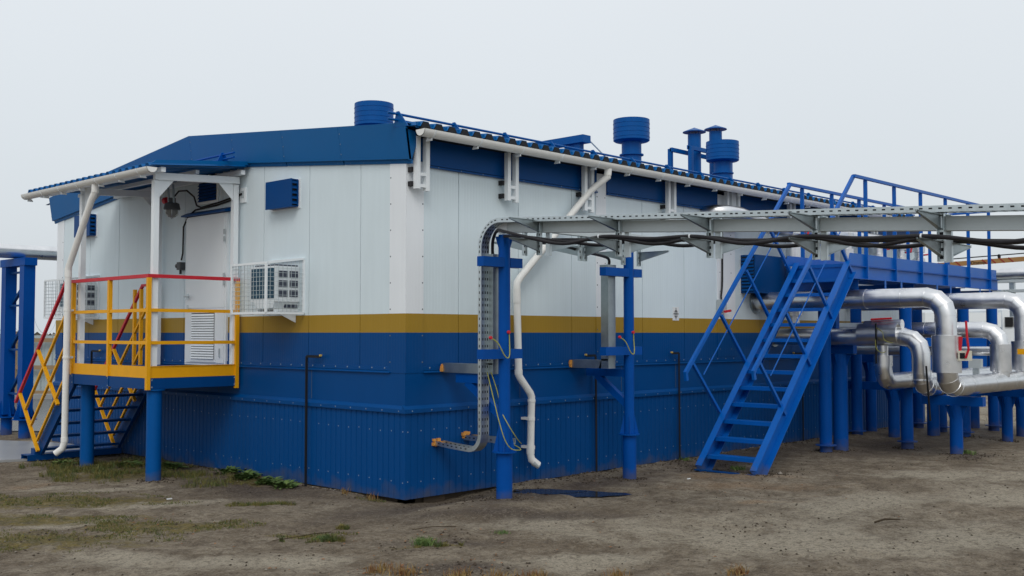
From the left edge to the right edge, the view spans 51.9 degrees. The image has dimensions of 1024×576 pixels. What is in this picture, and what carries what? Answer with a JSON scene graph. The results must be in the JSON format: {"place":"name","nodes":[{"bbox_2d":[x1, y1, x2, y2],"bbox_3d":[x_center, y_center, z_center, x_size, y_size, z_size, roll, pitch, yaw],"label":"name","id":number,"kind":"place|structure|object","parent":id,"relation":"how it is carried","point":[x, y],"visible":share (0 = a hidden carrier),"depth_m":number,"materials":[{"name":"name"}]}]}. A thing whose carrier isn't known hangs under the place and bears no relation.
{"place":"outdoors","nodes":[
{"label":"outdoors","id":0,"kind":"place"},
{"bbox_2d":[12,399,51,431],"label":"road","id":1,"kind":"structure","parent":0,"point":[42,413],"depth_m":23.65,"materials":[{"name":"concrete"}]},
{"bbox_2d":[0,440,79,462],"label":"path","id":2,"kind":"structure","parent":0,"point":[11,451],"depth_m":16.54,"materials":[{"name":"concrete"}]},
{"bbox_2d":[24,463,899,574],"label":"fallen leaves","id":3,"kind":"object","parent":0,"point":[404,541],"visible":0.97,"depth_m":9.32,"materials":[{"name":"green plant"}]},
{"bbox_2d":[0,418,1015,552],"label":"grass","id":4,"kind":"structure","parent":0,"point":[69,469],"depth_m":11.75,"materials":[{"name":"plant"}]},
{"bbox_2d":[0,334,1023,575],"bbox_3d":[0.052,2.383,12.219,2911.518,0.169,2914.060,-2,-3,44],"label":"ground","id":5,"kind":"structure","parent":0,"point":[658,537],"depth_m":10.38,"materials":[{"name":"soil"}]},
{"bbox_2d":[0,257,37,438],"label":"pipe trestle","id":6,"kind":"object","parent":5,"relation":"on","point":[24,335],"visible":0.85,"depth_m":19.15,"materials":[{"name":"blue metal"}]},
{"bbox_2d":[0,243,56,260],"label":"trestle pipe","id":7,"kind":"object","parent":6,"relation":"on","point":[32,251],"visible":0.26,"depth_m":19.21,"materials":[{"name":"metal"}]},
{"bbox_2d":[15,394,51,398],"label":"kerb","id":8,"kind":"structure","parent":5,"relation":"on","point":[39,396],"depth_m":29.32,"materials":[{"name":"concrete"}]},
{"bbox_2d":[15,331,54,393],"bbox_3d":[-33.120,2.230,31.011,53.760,1.900,0.325,0,-2,0],"label":"boundary fence","id":9,"kind":"object","parent":5,"relation":"on","point":[50,364],"visible":0.05,"depth_m":31.13,"materials":[{"name":"metal"}]},
{"bbox_2d":[48,459,74,465],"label":"leafy weed","id":10,"kind":"object","parent":5,"relation":"on","point":[60,461],"visible":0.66,"depth_m":14.67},
{"bbox_2d":[14,281,146,460],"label":"entrance stairs","id":11,"kind":"structure","parent":5,"relation":"on","point":[53,422],"depth_m":15.55,"materials":[{"name":"blue metal"}]},
{"bbox_2d":[115,460,141,467],"bbox_3d":[-5.323,2.438,14.591,0.399,0.090,0.381,1,-3,-28],"label":"leafy weed","id":12,"kind":"object","parent":5,"relation":"on","point":[130,462],"visible":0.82,"depth_m":14.57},
{"bbox_2d":[70,274,239,480],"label":"entrance platform","id":13,"kind":"structure","parent":5,"relation":"on","point":[153,381],"depth_m":13.68,"materials":[{"name":"yellow metal"}]},
{"bbox_2d":[161,461,186,468],"bbox_3d":[-4.672,2.427,14.393,0.554,0.090,0.459,0,-2,10],"label":"leafy weed","id":14,"kind":"object","parent":5,"relation":"on","point":[166,464],"visible":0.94,"depth_m":14.34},
{"bbox_2d":[212,466,245,474],"bbox_3d":[-3.747,2.402,13.850,0.448,0.099,0.408,-2,-3,44],"label":"leafy weed","id":15,"kind":"object","parent":5,"relation":"on","point":[230,469],"visible":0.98,"depth_m":13.81,"materials":[{"name":"plant"}]},
{"bbox_2d":[227,469,262,479],"bbox_3d":[-3.403,2.378,13.395,0.437,0.112,0.524,0,-2,0],"label":"leafy weed","id":16,"kind":"object","parent":5,"relation":"on","point":[248,474],"visible":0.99,"depth_m":13.35,"materials":[{"name":"plant"}]},
{"bbox_2d":[251,475,284,485],"bbox_3d":[-3.012,2.383,13.014,0.490,0.095,0.478,-2,-3,44],"label":"leafy weed","id":17,"kind":"object","parent":5,"relation":"on","point":[265,480],"visible":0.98,"depth_m":12.96,"materials":[{"name":"plant"}]},
{"bbox_2d":[270,479,300,488],"bbox_3d":[-2.761,2.387,12.801,0.429,0.096,0.432,1,-3,-25],"label":"leafy weed","id":18,"kind":"object","parent":5,"relation":"on","point":[285,484],"visible":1,"depth_m":12.76,"materials":[{"name":"plant"}]},
{"bbox_2d":[272,532,330,540],"bbox_3d":[-1.898,2.245,9.527,0.058,0.018,0.602,-2,-3,44],"label":"twig","id":19,"kind":"object","parent":5,"relation":"on","point":[302,535],"visible":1,"depth_m":9.49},
{"bbox_2d":[342,487,350,495],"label":"dry stalk","id":20,"kind":"object","parent":5,"relation":"on","point":[344,492],"visible":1,"depth_m":12.25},
{"bbox_2d":[366,492,378,500],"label":"dry stalk","id":21,"kind":"object","parent":5,"relation":"on","point":[368,497],"visible":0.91,"depth_m":11.97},
{"bbox_2d":[357,560,396,575],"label":"dry weed","id":22,"kind":"object","parent":5,"relation":"on","point":[373,569],"visible":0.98,"depth_m":8.13,"materials":[{"name":"plant"}]},
{"bbox_2d":[389,561,428,575],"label":"dry weed","id":23,"kind":"object","parent":5,"relation":"on","point":[403,570],"visible":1,"depth_m":8.07,"materials":[{"name":"plant"}]},
{"bbox_2d":[409,535,445,546],"bbox_3d":[-0.735,2.245,9.333,0.346,0.091,0.334,0,-2,-8],"label":"grass tuft","id":24,"kind":"object","parent":5,"relation":"on","point":[426,542],"visible":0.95,"depth_m":9.29,"materials":[{"name":"plant"}]},
{"bbox_2d":[412,526,455,529],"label":"twig","id":25,"kind":"object","parent":5,"relation":"on","point":[434,526],"visible":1,"depth_m":9.97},
{"bbox_2d":[443,564,472,575],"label":"dry weed","id":26,"kind":"object","parent":5,"relation":"on","point":[458,574],"visible":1,"depth_m":8.02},
{"bbox_2d":[46,100,924,503],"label":"equipment building","id":27,"kind":"structure","parent":5,"relation":"on","point":[378,216],"depth_m":13.64,"materials":[{"name":"paint"},{"name":"blue enamel"},{"name":"white enamel"}]},
{"bbox_2d":[43,275,99,318],"bbox_3d":[-7.156,0.146,17.078,0.786,0.706,0.572,-2,-3,44],"label":"wire cage","id":28,"kind":"object","parent":27,"relation":"attached to","point":[62,311],"visible":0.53,"depth_m":16.99,"materials":[{"name":"white metal"}]},
{"bbox_2d":[59,281,96,324],"bbox_3d":[-7.081,0.244,17.146,0.568,0.720,0.366,-2,-3,44],"label":"air conditioner","id":29,"kind":"object","parent":27,"relation":"attached to","point":[89,298],"visible":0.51,"depth_m":17.03,"materials":[{"name":"white metal"}]},
{"bbox_2d":[21,152,249,455],"bbox_3d":[-5.337,0.285,14.642,4.006,4.055,1.574,-2,-3,44],"label":"entrance canopy","id":30,"kind":"object","parent":27,"relation":"attached to","point":[158,177],"visible":1,"depth_m":14.15,"materials":[{"name":"white metal"}]},
{"bbox_2d":[164,184,179,218],"bbox_3d":[-4.810,-1.220,14.878,0.230,0.490,0.230,-2,-3,44],"label":"bulkhead lamp","id":31,"kind":"object","parent":30,"relation":"hanging from","point":[171,207],"visible":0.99,"depth_m":14.81,"materials":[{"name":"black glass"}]},
{"bbox_2d":[162,197,167,203],"bbox_3d":[-4.967,-1.255,15.099,0.070,0.100,0.100,-2,-3,44],"label":"alarm button","id":32,"kind":"object","parent":27,"relation":"attached to","point":[164,200],"visible":0.55,"depth_m":15.07,"materials":[{"name":"red plastic"}]},
{"bbox_2d":[175,262,184,273],"bbox_3d":[-4.797,-0.285,15.185,0.160,0.170,0.080,-2,-3,44],"label":"wall switch","id":33,"kind":"object","parent":27,"relation":"attached to","point":[180,266],"depth_m":15.14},
{"bbox_2d":[183,217,225,362],"bbox_3d":[-4.303,0.037,14.653,1.040,2.000,0.076,-2,-3,44],"label":"door","id":34,"kind":"structure","parent":27,"relation":"in","point":[205,240],"depth_m":14.64,"materials":[{"name":"white metal"}]},
{"bbox_2d":[175,190,241,259],"bbox_3d":[-4.284,-0.916,14.582,1.594,0.986,0.278,-2,-3,44],"label":"lamp cable","id":35,"kind":"object","parent":27,"relation":"attached to","point":[209,205],"visible":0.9,"depth_m":14.91,"materials":[{"name":"black rubber"}]},
{"bbox_2d":[240,187,246,202],"bbox_3d":[-3.610,-1.246,14.130,0.130,0.200,0.024,-2,-3,44],"label":"cable entry box","id":36,"kind":"object","parent":27,"relation":"attached to","point":[243,196],"visible":1,"depth_m":14.11,"materials":[{"name":"white plastic"}]},
{"bbox_2d":[230,258,304,314],"bbox_3d":[-3.061,-0.021,13.174,0.786,0.706,0.572,-2,-3,44],"label":"wire cage","id":37,"kind":"object","parent":27,"relation":"attached to","point":[266,276],"visible":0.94,"depth_m":13.01,"materials":[{"name":"white metal"}]},
{"bbox_2d":[250,264,298,322],"bbox_3d":[-2.987,0.077,13.243,0.568,0.720,0.366,-2,-3,44],"label":"air conditioner","id":38,"kind":"object","parent":27,"relation":"attached to","point":[290,301],"visible":0.87,"depth_m":13.08,"materials":[{"name":"white metal"}]},
{"bbox_2d":[432,438,441,445],"bbox_3d":[-0.848,1.762,12.010,0.033,0.092,0.162,-2,-3,44],"label":"foam seal","id":39,"kind":"object","parent":27,"relation":"attached to","point":[436,439],"visible":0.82,"depth_m":11.97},
{"bbox_2d":[461,431,469,437],"bbox_3d":[-0.541,1.721,12.334,0.034,0.082,0.118,-2,-3,44],"label":"foam seal","id":40,"kind":"object","parent":27,"relation":"attached to","point":[464,433],"visible":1,"depth_m":12.31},
{"bbox_2d":[442,254,497,373],"bbox_3d":[-0.456,0.299,11.885,0.840,1.320,0.160,-2,-3,44],"label":"cable duct","id":41,"kind":"object","parent":27,"relation":"attached to","point":[493,333],"visible":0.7,"depth_m":11.59,"materials":[{"name":"metal"}]},
{"bbox_2d":[463,434,515,443],"bbox_3d":[-0.265,1.740,12.110,0.720,0.060,0.130,-2,-3,44],"label":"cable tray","id":42,"kind":"object","parent":27,"relation":"attached to","point":[474,437],"visible":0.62,"depth_m":12.17,"materials":[{"name":"metal"}]},
{"bbox_2d":[571,265,615,368],"bbox_3d":[1.046,0.373,13.602,0.640,1.320,0.160,-2,-3,44],"label":"cable duct","id":43,"kind":"object","parent":27,"relation":"attached to","point":[608,327],"visible":0.89,"depth_m":13.39,"materials":[{"name":"metal"}]},
{"bbox_2d":[720,232,722,298],"bbox_3d":[3.276,-0.375,16.428,0.038,1.143,0.094,-1,-3,26],"label":"wall cable","id":44,"kind":"object","parent":27,"relation":"attached to","point":[721,276],"depth_m":16.43,"materials":[{"name":"black rubber"}]},
{"bbox_2d":[717,299,730,312],"bbox_3d":[3.302,0.285,16.366,0.134,0.207,0.204,-2,-3,44],"label":"isolator switch","id":45,"kind":"object","parent":27,"relation":"attached to","point":[719,302],"visible":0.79,"depth_m":16.33,"materials":[{"name":"grey plastic"}]},
{"bbox_2d":[435,203,1023,451],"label":"cable tray","id":46,"kind":"object","parent":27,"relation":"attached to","point":[489,228],"visible":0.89,"depth_m":10.63,"materials":[{"name":"metal"}]},
{"bbox_2d":[699,205,912,251],"bbox_3d":[5.420,-0.988,18.216,6.641,0.374,0.483,2,-3,-44],"label":"insulated pipe","id":47,"kind":"object","parent":27,"relation":"attached to","point":[712,208],"visible":0.3,"depth_m":16.22,"materials":[{"name":"metal"}]},
{"bbox_2d":[786,232,808,322],"bbox_3d":[4.699,-0.224,17.314,0.260,1.630,0.474,-2,-3,44],"label":"valve standpipe","id":48,"kind":"object","parent":47,"relation":"attached to","point":[795,252],"visible":0.27,"depth_m":17.14,"materials":[{"name":"metal"}]},
{"bbox_2d":[840,232,853,261],"bbox_3d":[6.042,-0.617,18.649,0.240,0.730,0.452,-13,-13,79],"label":"valve standpipe","id":49,"kind":"object","parent":47,"relation":"attached to","point":[850,249],"visible":0.23,"depth_m":18.53,"materials":[{"name":"metal"}]},
{"bbox_2d":[871,242,889,256],"bbox_3d":[6.905,-0.568,19.552,0.240,0.710,0.452,-13,-13,79],"label":"valve standpipe","id":50,"kind":"object","parent":47,"relation":"attached to","point":[877,251],"visible":0.22,"depth_m":19.46,"materials":[{"name":"metal"}]},
{"bbox_2d":[897,243,911,258],"bbox_3d":[7.597,-0.537,20.279,0.200,0.710,0.418,-11,-11,77],"label":"valve standpipe","id":51,"kind":"object","parent":47,"relation":"attached to","point":[901,253],"visible":0.32,"depth_m":20.20,"materials":[{"name":"metal"}]},
{"bbox_2d":[749,287,1023,396],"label":"insulated pipe","id":52,"kind":"object","parent":27,"relation":"attached to","point":[949,355],"visible":0.94,"depth_m":15.27,"materials":[{"name":"metal"}]},
{"bbox_2d":[925,366,930,420],"bbox_3d":[6.179,1.565,15.607,0.072,0.811,0.022,-2,-3,44],"label":"marker stake","id":53,"kind":"object","parent":52,"relation":"attached to","point":[927,383],"visible":1,"depth_m":15.60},
{"bbox_2d":[846,292,1023,371],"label":"insulated pipe","id":54,"kind":"object","parent":52,"relation":"attached to","point":[1013,303],"visible":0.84,"depth_m":17.57,"materials":[{"name":"metal"}]},
{"bbox_2d":[1017,349,1023,353],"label":"pipe tag","id":55,"kind":"object","parent":54,"relation":"attached to","point":[1020,351],"visible":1,"depth_m":17.26,"materials":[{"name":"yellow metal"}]},
{"bbox_2d":[968,359,982,374],"bbox_3d":[7.169,1.232,16.253,0.190,0.270,0.080,-2,-3,44],"label":"junction box","id":56,"kind":"object","parent":52,"relation":"attached to","point":[975,364],"visible":0.75,"depth_m":16.23,"materials":[{"name":"metal"}]},
{"bbox_2d":[831,346,989,355],"bbox_3d":[6.804,1.066,17.937,2.990,0.164,0.158,-2,-3,44],"label":"insulated pipe","id":57,"kind":"object","parent":27,"relation":"attached to","point":[975,350],"visible":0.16,"depth_m":18.03,"materials":[{"name":"metal"}]},
{"bbox_2d":[839,322,1011,376],"bbox_3d":[6.667,1.009,17.628,3.232,0.873,0.316,-2,-3,44],"label":"insulated pipe","id":58,"kind":"object","parent":27,"relation":"attached to","point":[995,335],"visible":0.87,"depth_m":16.62,"materials":[{"name":"metal"}]},
{"bbox_2d":[456,234,522,498],"bbox_3d":[-0.344,1.035,11.648,0.865,3.230,0.610,-2,-3,44],"label":"rack post","id":59,"kind":"object","parent":5,"relation":"on","point":[503,262],"visible":0.83,"depth_m":11.45,"materials":[{"name":"blue metal"}]},
{"bbox_2d":[492,334,509,358],"bbox_3d":[-0.110,0.629,11.341,0.062,0.266,0.292,-2,-3,44],"label":"earth jumper","id":60,"kind":"object","parent":59,"relation":"attached to","point":[501,348],"visible":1,"depth_m":11.34,"materials":[{"name":"yellow metal"}]},
{"bbox_2d":[487,372,520,450],"bbox_3d":[-0.063,1.345,11.421,0.388,0.853,0.182,1,-3,-19],"label":"earth wire","id":61,"kind":"object","parent":59,"relation":"attached to","point":[498,418],"visible":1,"depth_m":11.37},
{"bbox_2d":[491,372,521,443],"bbox_3d":[-0.027,1.319,11.471,0.368,0.796,0.194,1,-3,-23],"label":"earth wire","id":62,"kind":"object","parent":59,"relation":"attached to","point":[502,414],"visible":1,"depth_m":11.45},
{"bbox_2d":[484,567,515,575],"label":"dry weed","id":63,"kind":"object","parent":5,"relation":"on","point":[500,574],"visible":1,"depth_m":8.01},
{"bbox_2d":[490,530,510,534],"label":"grass tuft","id":64,"kind":"object","parent":5,"relation":"on","point":[504,531],"visible":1,"depth_m":9.72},
{"bbox_2d":[517,566,552,575],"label":"dry weed","id":65,"kind":"object","parent":5,"relation":"on","point":[534,573],"visible":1,"depth_m":7.96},
{"bbox_2d":[513,488,630,496],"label":"puddle","id":66,"kind":"object","parent":5,"relation":"on","point":[579,493],"visible":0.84,"depth_m":12.39,"materials":[{"name":"grey liquid"}]},
{"bbox_2d":[586,252,641,478],"bbox_3d":[1.197,1.067,13.560,0.815,3.330,0.750,-2,-3,44],"label":"rack post","id":67,"kind":"object","parent":5,"relation":"on","point":[628,273],"visible":0.77,"depth_m":13.44,"materials":[{"name":"blue metal"}]},
{"bbox_2d":[621,334,634,354],"bbox_3d":[1.475,0.715,13.333,0.062,0.266,0.292,-2,-3,44],"label":"earth jumper","id":68,"kind":"object","parent":67,"relation":"attached to","point":[628,346],"visible":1,"depth_m":13.35,"materials":[{"name":"yellow metal"}]},
{"bbox_2d":[636,250,668,265],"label":"rack bracket","id":69,"kind":"object","parent":67,"relation":"attached to","point":[642,256],"visible":0.88,"depth_m":13.65,"materials":[{"name":"metal"}]},
{"bbox_2d":[496,215,1023,237],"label":"rack beam","id":70,"kind":"structure","parent":67,"relation":"on","point":[587,229],"depth_m":9.13,"materials":[{"name":"grey metal"}]},
{"bbox_2d":[494,233,527,255],"bbox_3d":[-0.029,-0.512,11.983,0.506,0.310,0.060,-2,-3,44],"label":"rack bracket","id":71,"kind":"object","parent":70,"relation":"attached to","point":[516,245],"visible":0.38,"depth_m":11.85,"materials":[{"name":"metal"}]},
{"bbox_2d":[509,217,576,255],"bbox_3d":[0.340,-0.533,11.151,0.056,0.377,1.060,-2,-3,44],"label":"rack bracket","id":72,"kind":"object","parent":70,"relation":"attached to","point":[536,246],"visible":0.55,"depth_m":11.06,"materials":[{"name":"metal"}]},
{"bbox_2d":[491,229,1023,253],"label":"black cable","id":73,"kind":"object","parent":72,"relation":"on","point":[914,236],"visible":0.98,"depth_m":8.88,"materials":[{"name":"rubber"}]},
{"bbox_2d":[503,235,1023,247],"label":"black cable","id":74,"kind":"object","parent":72,"relation":"on","point":[826,240],"visible":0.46,"depth_m":9.14,"materials":[{"name":"rubber"}]},
{"bbox_2d":[542,238,1003,244],"bbox_3d":[2.689,-0.405,9.222,0.682,0.536,7.612,2,-3,-41],"label":"black cable","id":75,"kind":"object","parent":72,"relation":"on","point":[780,241],"visible":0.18,"depth_m":9.14,"materials":[{"name":"rubber"}]},
{"bbox_2d":[556,236,582,260],"bbox_3d":[0.650,-0.476,12.841,0.506,0.310,0.060,-2,-3,44],"label":"rack bracket","id":76,"kind":"object","parent":70,"relation":"attached to","point":[578,251],"visible":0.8,"depth_m":12.71,"materials":[{"name":"metal"}]},
{"bbox_2d":[583,236,607,260],"bbox_3d":[1.049,-0.486,12.598,0.486,0.310,0.060,-2,-3,44],"label":"rack bracket","id":77,"kind":"object","parent":70,"relation":"attached to","point":[588,250],"visible":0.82,"depth_m":12.70,"materials":[{"name":"metal"}]},
{"bbox_2d":[597,244,625,264],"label":"rack bracket","id":78,"kind":"object","parent":70,"relation":"attached to","point":[611,254],"visible":0.69,"depth_m":13.48,"materials":[{"name":"metal"}]},
{"bbox_2d":[588,216,651,256],"bbox_3d":[1.102,-0.497,10.421,0.056,0.377,1.060,-2,-3,44],"label":"rack bracket","id":79,"kind":"object","parent":70,"relation":"attached to","point":[615,245],"visible":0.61,"depth_m":10.33,"materials":[{"name":"metal"}]},
{"bbox_2d":[568,242,1023,264],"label":"black cable","id":80,"kind":"object","parent":79,"relation":"on","point":[1013,247],"visible":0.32,"depth_m":9.41,"materials":[{"name":"rubber"}]},
{"bbox_2d":[680,214,744,258],"bbox_3d":[1.865,-0.462,9.692,0.056,0.377,1.060,-2,-3,44],"label":"rack bracket","id":81,"kind":"object","parent":70,"relation":"attached to","point":[704,245],"visible":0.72,"depth_m":9.61,"materials":[{"name":"metal"}]},
{"bbox_2d":[788,212,849,260],"bbox_3d":[2.627,-0.427,8.962,0.056,0.377,1.060,-2,-3,44],"label":"rack bracket","id":82,"kind":"object","parent":70,"relation":"attached to","point":[812,246],"visible":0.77,"depth_m":8.88,"materials":[{"name":"metal"}]},
{"bbox_2d":[915,209,971,262],"bbox_3d":[3.390,-0.391,8.232,0.056,0.377,1.060,-2,-3,44],"label":"rack bracket","id":83,"kind":"object","parent":70,"relation":"attached to","point":[945,251],"visible":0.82,"depth_m":8.16,"materials":[{"name":"metal"}]},
{"bbox_2d":[598,567,633,575],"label":"dry weed","id":84,"kind":"object","parent":5,"relation":"on","point":[618,573],"visible":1,"depth_m":8.04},
{"bbox_2d":[720,562,749,575],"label":"dry weed","id":85,"kind":"object","parent":5,"relation":"on","point":[738,571],"visible":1,"depth_m":8.15,"materials":[{"name":"plant"}]},
{"bbox_2d":[730,464,745,470],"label":"grass tuft","id":86,"kind":"object","parent":5,"relation":"on","point":[738,468],"visible":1,"depth_m":14.53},
{"bbox_2d":[683,175,856,475],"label":"service stairs","id":87,"kind":"structure","parent":5,"relation":"on","point":[771,441],"depth_m":14.80,"materials":[{"name":"metal"}]},
{"bbox_2d":[831,313,856,450],"bbox_3d":[5.301,1.615,16.906,0.340,2.520,0.453,1,-3,-21],"label":"pipe support","id":88,"kind":"object","parent":5,"relation":"on","point":[840,356],"visible":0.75,"depth_m":16.84,"materials":[{"name":"blue metal"}]},
{"bbox_2d":[862,354,876,431],"bbox_3d":[6.740,2.115,19.586,0.500,1.750,0.340,-2,-3,44],"label":"pipe support","id":89,"kind":"object","parent":5,"relation":"on","point":[871,395],"visible":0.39,"depth_m":19.55,"materials":[{"name":"blue metal"}]},
{"bbox_2d":[848,381,899,437],"bbox_3d":[6.556,2.330,18.978,1.200,1.270,0.340,-2,-3,44],"label":"pipe support","id":90,"kind":"object","parent":5,"relation":"on","point":[893,397],"visible":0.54,"depth_m":18.67,"materials":[{"name":"blue metal"}]},
{"bbox_2d":[874,518,899,522],"bbox_3d":[3.676,2.272,10.305,0.340,0.035,0.026,1,-3,-28],"label":"stick","id":91,"kind":"object","parent":5,"relation":"on","point":[880,520],"visible":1,"depth_m":10.29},
{"bbox_2d":[784,174,1001,452],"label":"service walkway","id":92,"kind":"structure","parent":5,"relation":"on","point":[881,272],"depth_m":17.59,"materials":[{"name":"metal"}]},
{"bbox_2d":[912,247,927,261],"bbox_3d":[8.182,-0.511,20.889,0.240,0.710,0.452,-13,-13,79],"label":"valve standpipe","id":93,"kind":"object","parent":92,"relation":"on","point":[915,251],"visible":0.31,"depth_m":20.81,"materials":[{"name":"metal"}]},
{"bbox_2d":[913,387,984,435],"bbox_3d":[7.745,2.368,18.947,1.500,1.190,0.360,-2,-3,44],"label":"pipe support","id":94,"kind":"object","parent":5,"relation":"on","point":[933,426],"visible":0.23,"depth_m":18.96,"materials":[{"name":"blue metal"}]},
{"bbox_2d":[921,395,985,453],"bbox_3d":[6.731,2.243,16.019,0.920,1.190,0.330,-2,-3,44],"label":"pipe support","id":95,"kind":"object","parent":5,"relation":"on","point":[956,407],"visible":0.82,"depth_m":15.92,"materials":[{"name":"blue metal"}]},
{"bbox_2d":[772,317,1014,395],"bbox_3d":[7.313,1.163,18.748,2.620,1.201,6.118,-2,-3,44],"label":"insulated pipe","id":96,"kind":"object","parent":95,"relation":"on","point":[896,333],"visible":0.71,"depth_m":16.08,"materials":[{"name":"metal"}]},
{"bbox_2d":[875,323,876,363],"bbox_3d":[5.597,0.853,16.166,0.022,0.620,0.022,-2,-3,44],"label":"marker stake","id":97,"kind":"object","parent":96,"relation":"attached to","point":[876,343],"visible":1,"depth_m":16.16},
{"bbox_2d":[874,345,1014,388],"bbox_3d":[7.745,1.323,18.355,0.280,0.692,6.080,-2,-3,44],"label":"insulated pipe","id":98,"kind":"object","parent":96,"relation":"attached to","point":[887,377],"visible":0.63,"depth_m":16.25,"materials":[{"name":"metal"}]},
{"bbox_2d":[922,313,1000,369],"bbox_3d":[15.400,2.201,37.941,2.600,2.550,4.200,0,-2,0],"label":"equipment module","id":99,"kind":"object","parent":5,"relation":"on","point":[973,317],"visible":0.07,"depth_m":35.92,"materials":[{"name":"white metal"}]},
{"bbox_2d":[963,449,978,454],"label":"grass tuft","id":100,"kind":"object","parent":5,"relation":"on","point":[967,451],"visible":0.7,"depth_m":15.98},
{"bbox_2d":[970,395,980,427],"bbox_3d":[9.036,2.459,20.588,1.000,1.150,0.360,-2,-3,44],"label":"pipe support","id":101,"kind":"object","parent":5,"relation":"on","point":[975,416],"visible":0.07,"depth_m":20.49,"materials":[{"name":"blue metal"}]},
{"bbox_2d":[940,253,1023,265],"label":"crane boom","id":102,"kind":"object","parent":5,"relation":"on","point":[999,259],"visible":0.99,"depth_m":49.95,"materials":[{"name":"metal"}]},
{"bbox_2d":[969,310,1014,343],"bbox_3d":[19.375,2.167,38.413,4.250,2.660,3.060,0,-2,0],"label":"generator container","id":103,"kind":"object","parent":5,"relation":"on","point":[1007,324],"visible":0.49,"depth_m":36.97,"materials":[{"name":"white metal"}]},
{"bbox_2d":[974,268,1023,316],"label":"pipe rack","id":104,"kind":"object","parent":5,"relation":"on","point":[1007,275],"visible":0.1,"depth_m":22.49,"materials":[{"name":"metal"}]},
{"bbox_2d":[999,403,1001,427],"bbox_3d":[9.633,2.467,20.779,1.000,1.150,0.340,-2,-3,44],"label":"pipe support","id":105,"kind":"object","parent":5,"relation":"on","point":[1000,421],"visible":0.02,"depth_m":20.68,"materials":[{"name":"blue metal"}]},
{"bbox_2d":[985,389,1023,441],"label":"pipe support","id":106,"kind":"object","parent":5,"relation":"on","point":[1007,399],"visible":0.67,"depth_m":18.18,"materials":[{"name":"blue metal"}]},
{"bbox_2d":[1014,397,1023,436],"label":"pipe support","id":107,"kind":"object","parent":5,"relation":"on","point":[1019,403],"visible":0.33,"depth_m":18.81,"materials":[{"name":"blue metal"}]},
{"bbox_2d":[0,0,1023,333],"label":"sky","id":108,"kind":"structure","parent":0,"point":[925,95],"materials":[{"name":"grey"}]},
{"bbox_2d":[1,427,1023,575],"bbox_3d":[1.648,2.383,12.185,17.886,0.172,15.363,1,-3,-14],"label":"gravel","id":109,"kind":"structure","parent":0,"point":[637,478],"depth_m":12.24,"materials":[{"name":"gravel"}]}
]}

